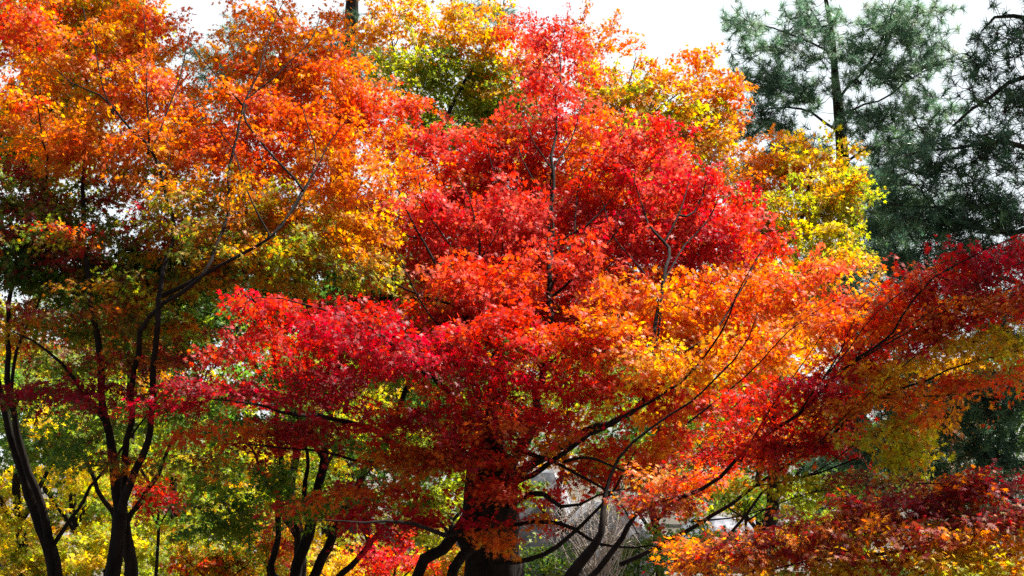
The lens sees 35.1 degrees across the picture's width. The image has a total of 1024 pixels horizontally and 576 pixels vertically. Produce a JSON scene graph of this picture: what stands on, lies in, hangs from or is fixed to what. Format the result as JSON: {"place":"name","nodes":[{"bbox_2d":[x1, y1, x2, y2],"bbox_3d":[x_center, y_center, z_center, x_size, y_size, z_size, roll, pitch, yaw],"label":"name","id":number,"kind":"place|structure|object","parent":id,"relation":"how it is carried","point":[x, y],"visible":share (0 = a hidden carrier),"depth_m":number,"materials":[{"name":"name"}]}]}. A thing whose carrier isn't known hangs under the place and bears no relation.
{"place":"outdoors","nodes":[
{"label":"outdoors","id":0,"kind":"place"},
{"bbox_2d":[0,467,1023,575],"bbox_3d":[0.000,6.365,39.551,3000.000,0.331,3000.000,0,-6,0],"label":"ground","id":1,"kind":"structure","parent":0,"point":[674,524],"depth_m":63.31,"materials":[{"name":"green plant"}]},
{"bbox_2d":[0,531,96,575],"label":"maple shrub","id":2,"kind":"object","parent":1,"relation":"on","point":[14,556],"visible":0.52,"depth_m":18.82,"materials":[{"name":"yellow plant"}]},
{"bbox_2d":[0,294,100,569],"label":"maple tree","id":3,"kind":"object","parent":1,"relation":"on","point":[3,351],"visible":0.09,"depth_m":24.07,"materials":[{"name":"green plant"}]},
{"bbox_2d":[0,398,155,575],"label":"maple tree","id":4,"kind":"object","parent":1,"relation":"on","point":[19,525],"visible":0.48,"depth_m":18.64,"materials":[{"name":"yellow plant"}]},
{"bbox_2d":[0,332,214,575],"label":"maple tree","id":5,"kind":"object","parent":1,"relation":"on","point":[73,525],"visible":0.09,"depth_m":21.99,"materials":[{"name":"green plant"}]},
{"bbox_2d":[0,419,230,575],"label":"maple tree","id":6,"kind":"object","parent":1,"relation":"on","point":[57,529],"visible":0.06,"depth_m":27.65,"materials":[{"name":"yellow plant"}]},
{"bbox_2d":[69,510,176,575],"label":"maple shrub","id":7,"kind":"object","parent":1,"relation":"on","point":[142,535],"visible":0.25,"depth_m":18.80,"materials":[{"name":"yellow plant"}]},
{"bbox_2d":[0,0,251,575],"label":"maple tree","id":8,"kind":"object","parent":1,"relation":"on","point":[31,280],"visible":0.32,"depth_m":12.47,"materials":[{"name":"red plant"}]},
{"bbox_2d":[0,293,265,575],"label":"maple tree","id":9,"kind":"object","parent":1,"relation":"on","point":[130,562],"visible":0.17,"depth_m":16.93,"materials":[{"name":"green plant"}]},
{"bbox_2d":[24,209,296,566],"bbox_3d":[-6.208,3.092,29.882,5.807,9.231,2.343,-2,-6,19],"label":"maple tree","id":10,"kind":"object","parent":1,"relation":"on","point":[265,352],"visible":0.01,"depth_m":29.93,"materials":[{"name":"red plant"}]},
{"bbox_2d":[131,476,196,575],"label":"maple shrub","id":11,"kind":"object","parent":1,"relation":"on","point":[148,512],"visible":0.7,"depth_m":16.79,"materials":[{"name":"red plant"}]},
{"bbox_2d":[62,404,270,575],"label":"maple tree","id":12,"kind":"object","parent":1,"relation":"on","point":[164,536],"visible":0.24,"depth_m":19.71,"materials":[{"name":"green plant"}]},
{"bbox_2d":[0,0,445,575],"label":"maple tree","id":13,"kind":"object","parent":1,"relation":"on","point":[254,246],"visible":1,"depth_m":12.04,"materials":[{"name":"orange plant"}]},
{"bbox_2d":[159,540,288,575],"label":"maple shrub","id":14,"kind":"object","parent":1,"relation":"on","point":[218,561],"visible":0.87,"depth_m":19.06,"materials":[{"name":"orange plant"}]},
{"bbox_2d":[132,328,344,575],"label":"maple tree","id":15,"kind":"object","parent":1,"relation":"on","point":[299,484],"visible":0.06,"depth_m":24.28,"materials":[{"name":"green plant"}]},
{"bbox_2d":[0,196,531,575],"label":"maple tree","id":16,"kind":"object","parent":1,"relation":"on","point":[222,529],"visible":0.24,"depth_m":13.85,"materials":[{"name":"green plant"}]},
{"bbox_2d":[228,509,319,575],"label":"maple shrub","id":17,"kind":"object","parent":1,"relation":"on","point":[286,551],"visible":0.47,"depth_m":18.71,"materials":[{"name":"orange plant"}]},
{"bbox_2d":[193,306,387,575],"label":"maple tree","id":18,"kind":"object","parent":1,"relation":"on","point":[296,533],"visible":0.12,"depth_m":17.97,"materials":[{"name":"green plant"}]},
{"bbox_2d":[144,378,459,575],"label":"maple tree","id":19,"kind":"object","parent":1,"relation":"on","point":[421,539],"visible":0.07,"depth_m":27.96,"materials":[{"name":"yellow plant"}]},
{"bbox_2d":[243,400,439,575],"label":"maple tree","id":20,"kind":"object","parent":1,"relation":"on","point":[318,538],"visible":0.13,"depth_m":21.78,"materials":[{"name":"green plant"}]},
{"bbox_2d":[152,0,531,575],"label":"pine tree","id":21,"kind":"object","parent":1,"relation":"on","point":[352,4],"visible":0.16,"depth_m":25.74,"materials":[{"name":"green plant"}]},
{"bbox_2d":[305,533,393,575],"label":"maple shrub","id":22,"kind":"object","parent":1,"relation":"on","point":[334,568],"visible":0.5,"depth_m":16.77,"materials":[{"name":"yellow plant"}]},
{"bbox_2d":[363,532,420,575],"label":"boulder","id":23,"kind":"object","parent":1,"relation":"on","point":[409,549],"visible":0.06,"depth_m":28.26,"materials":[{"name":"grey stone"}]},
{"bbox_2d":[341,526,450,575],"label":"maple shrub","id":24,"kind":"object","parent":1,"relation":"on","point":[392,561],"visible":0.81,"depth_m":15.82,"materials":[{"name":"red plant"}]},
{"bbox_2d":[319,258,554,550],"bbox_3d":[-1.917,3.622,31.702,5.962,9.156,2.650,0,-6,0],"label":"maple tree","id":25,"kind":"object","parent":1,"relation":"on","point":[418,403],"visible":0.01,"depth_m":31.69,"materials":[{"name":"green plant"}]},
{"bbox_2d":[412,542,464,575],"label":"maple shrub","id":26,"kind":"object","parent":1,"relation":"on","point":[448,557],"visible":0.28,"depth_m":18.66,"materials":[{"name":"orange plant"}]},
{"bbox_2d":[417,476,462,559],"bbox_3d":[-1.108,5.026,32.953,1.310,2.428,1.768,-4,-7,36],"label":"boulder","id":27,"kind":"object","parent":1,"relation":"on","point":[444,477],"visible":0.02,"depth_m":32.36,"materials":[{"name":"grey stone"}]},
{"bbox_2d":[356,198,615,558],"bbox_3d":[-0.956,2.586,26.820,5.640,8.705,2.355,0,-6,0],"label":"maple tree","id":28,"kind":"object","parent":1,"relation":"on","point":[457,515],"visible":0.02,"depth_m":27.00,"materials":[{"name":"red plant"}]},
{"bbox_2d":[421,472,554,524],"bbox_3d":[-0.281,3.076,17.865,1.641,2.217,1.112,0,-6,0],"label":"green shrub","id":29,"kind":"object","parent":1,"relation":"on","point":[533,487],"visible":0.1,"depth_m":18.03,"materials":[{"name":"brown plant"}]},
{"bbox_2d":[109,1,887,575],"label":"maple tree","id":30,"kind":"object","parent":1,"relation":"on","point":[615,315],"visible":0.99,"depth_m":11.27,"materials":[{"name":"red plant"}]},
{"bbox_2d":[0,314,1023,523],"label":"distant wood","id":31,"kind":"object","parent":1,"relation":"on","point":[691,426],"visible":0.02,"depth_m":53.29,"materials":[{"name":"plant"}]},
{"bbox_2d":[518,469,572,575],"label":"boulder","id":32,"kind":"object","parent":1,"relation":"on","point":[549,476],"visible":0.16,"depth_m":31.20,"materials":[{"name":"grey stone"}]},
{"bbox_2d":[518,532,584,575],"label":"green shrub","id":33,"kind":"object","parent":1,"relation":"on","point":[544,570],"visible":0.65,"depth_m":14.76,"materials":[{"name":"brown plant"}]},
{"bbox_2d":[339,0,785,445],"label":"maple tree","id":34,"kind":"object","parent":1,"relation":"on","point":[481,90],"visible":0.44,"depth_m":16.43,"materials":[{"name":"orange plant"}]},
{"bbox_2d":[405,300,732,537],"bbox_3d":[0.863,3.848,29.897,6.562,7.704,2.647,0,-6,0],"label":"maple tree","id":35,"kind":"object","parent":1,"relation":"on","point":[550,405],"visible":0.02,"depth_m":29.94,"materials":[{"name":"red plant"}]},
{"bbox_2d":[512,455,674,575],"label":"bare shrub","id":36,"kind":"object","parent":1,"relation":"on","point":[594,563],"visible":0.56,"depth_m":12.95,"materials":[{"name":"grey plant"}]},
{"bbox_2d":[566,440,626,575],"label":"green shrub","id":37,"kind":"object","parent":1,"relation":"on","point":[574,453],"visible":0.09,"depth_m":18.88,"materials":[{"name":"brown plant"}]},
{"bbox_2d":[550,502,652,575],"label":"boulder","id":38,"kind":"object","parent":1,"relation":"on","point":[597,504],"visible":0.16,"depth_m":29.55,"materials":[{"name":"grey stone"}]},
{"bbox_2d":[589,522,710,575],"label":"green shrub","id":39,"kind":"object","parent":1,"relation":"on","point":[628,571],"visible":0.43,"depth_m":13.93,"materials":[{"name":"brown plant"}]},
{"bbox_2d":[530,321,815,575],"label":"maple tree","id":40,"kind":"object","parent":1,"relation":"on","point":[641,441],"visible":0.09,"depth_m":25.21,"materials":[{"name":"orange plant"}]},
{"bbox_2d":[640,504,778,575],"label":"green shrub","id":41,"kind":"object","parent":1,"relation":"on","point":[702,531],"visible":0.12,"depth_m":14.31,"materials":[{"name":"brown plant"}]},
{"bbox_2d":[676,516,755,572],"bbox_3d":[4.303,5.550,33.917,2.111,1.561,1.544,-3,-7,29],"label":"boulder","id":42,"kind":"object","parent":1,"relation":"on","point":[726,522],"visible":0.13,"depth_m":33.49,"materials":[{"name":"grey stone"}]},
{"bbox_2d":[698,470,793,539],"bbox_3d":[2.430,3.111,18.013,1.239,2.178,1.030,5,-8,-38],"label":"green shrub","id":43,"kind":"object","parent":1,"relation":"on","point":[739,505],"visible":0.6,"depth_m":18.00,"materials":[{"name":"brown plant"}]},
{"bbox_2d":[615,282,897,531],"bbox_3d":[3.732,2.921,23.803,4.627,6.462,2.779,0,-6,0],"label":"maple tree","id":44,"kind":"object","parent":1,"relation":"on","point":[637,419],"visible":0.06,"depth_m":23.64,"materials":[{"name":"orange plant"}]},
{"bbox_2d":[731,517,833,575],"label":"maple shrub","id":45,"kind":"object","parent":1,"relation":"on","point":[756,530],"visible":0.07,"depth_m":18.93,"materials":[{"name":"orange plant"}]},
{"bbox_2d":[564,220,1023,575],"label":"maple tree","id":46,"kind":"object","parent":1,"relation":"on","point":[771,450],"visible":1,"depth_m":8.84,"materials":[{"name":"red plant"}]},
{"bbox_2d":[707,119,888,574],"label":"maple tree","id":47,"kind":"object","parent":1,"relation":"on","point":[834,193],"visible":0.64,"depth_m":14.54,"materials":[{"name":"yellow plant"}]},
{"bbox_2d":[761,495,885,565],"bbox_3d":[3.834,3.297,18.966,1.230,2.008,1.560,4,-7,-31],"label":"maple shrub","id":48,"kind":"object","parent":1,"relation":"on","point":[824,513],"visible":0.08,"depth_m":19.07,"materials":[{"name":"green plant"}]},
{"bbox_2d":[643,458,1023,575],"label":"maple tree","id":49,"kind":"object","parent":1,"relation":"on","point":[964,543],"visible":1,"depth_m":7.97,"materials":[{"name":"orange plant"}]},
{"bbox_2d":[716,0,976,575],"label":"pine tree","id":50,"kind":"object","parent":1,"relation":"on","point":[886,29],"visible":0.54,"depth_m":21.57,"materials":[{"name":"green plant"}]},
{"bbox_2d":[788,0,1023,549],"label":"pine tree","id":51,"kind":"object","parent":1,"relation":"on","point":[991,207],"visible":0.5,"depth_m":17.34,"materials":[{"name":"green plant"}]},
{"bbox_2d":[846,542,984,575],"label":"maple shrub","id":52,"kind":"object","parent":1,"relation":"on","point":[897,554],"visible":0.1,"depth_m":18.88,"materials":[{"name":"red plant"}]},
{"bbox_2d":[0,405,1023,466],"bbox_3d":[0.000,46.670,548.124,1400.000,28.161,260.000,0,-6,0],"label":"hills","id":53,"kind":"structure","parent":0,"point":[610,429],"depth_m":484.40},
{"bbox_2d":[0,0,1023,455],"label":"sky","id":54,"kind":"structure","parent":0,"point":[668,25],"materials":[{"name":"white"}]}
]}

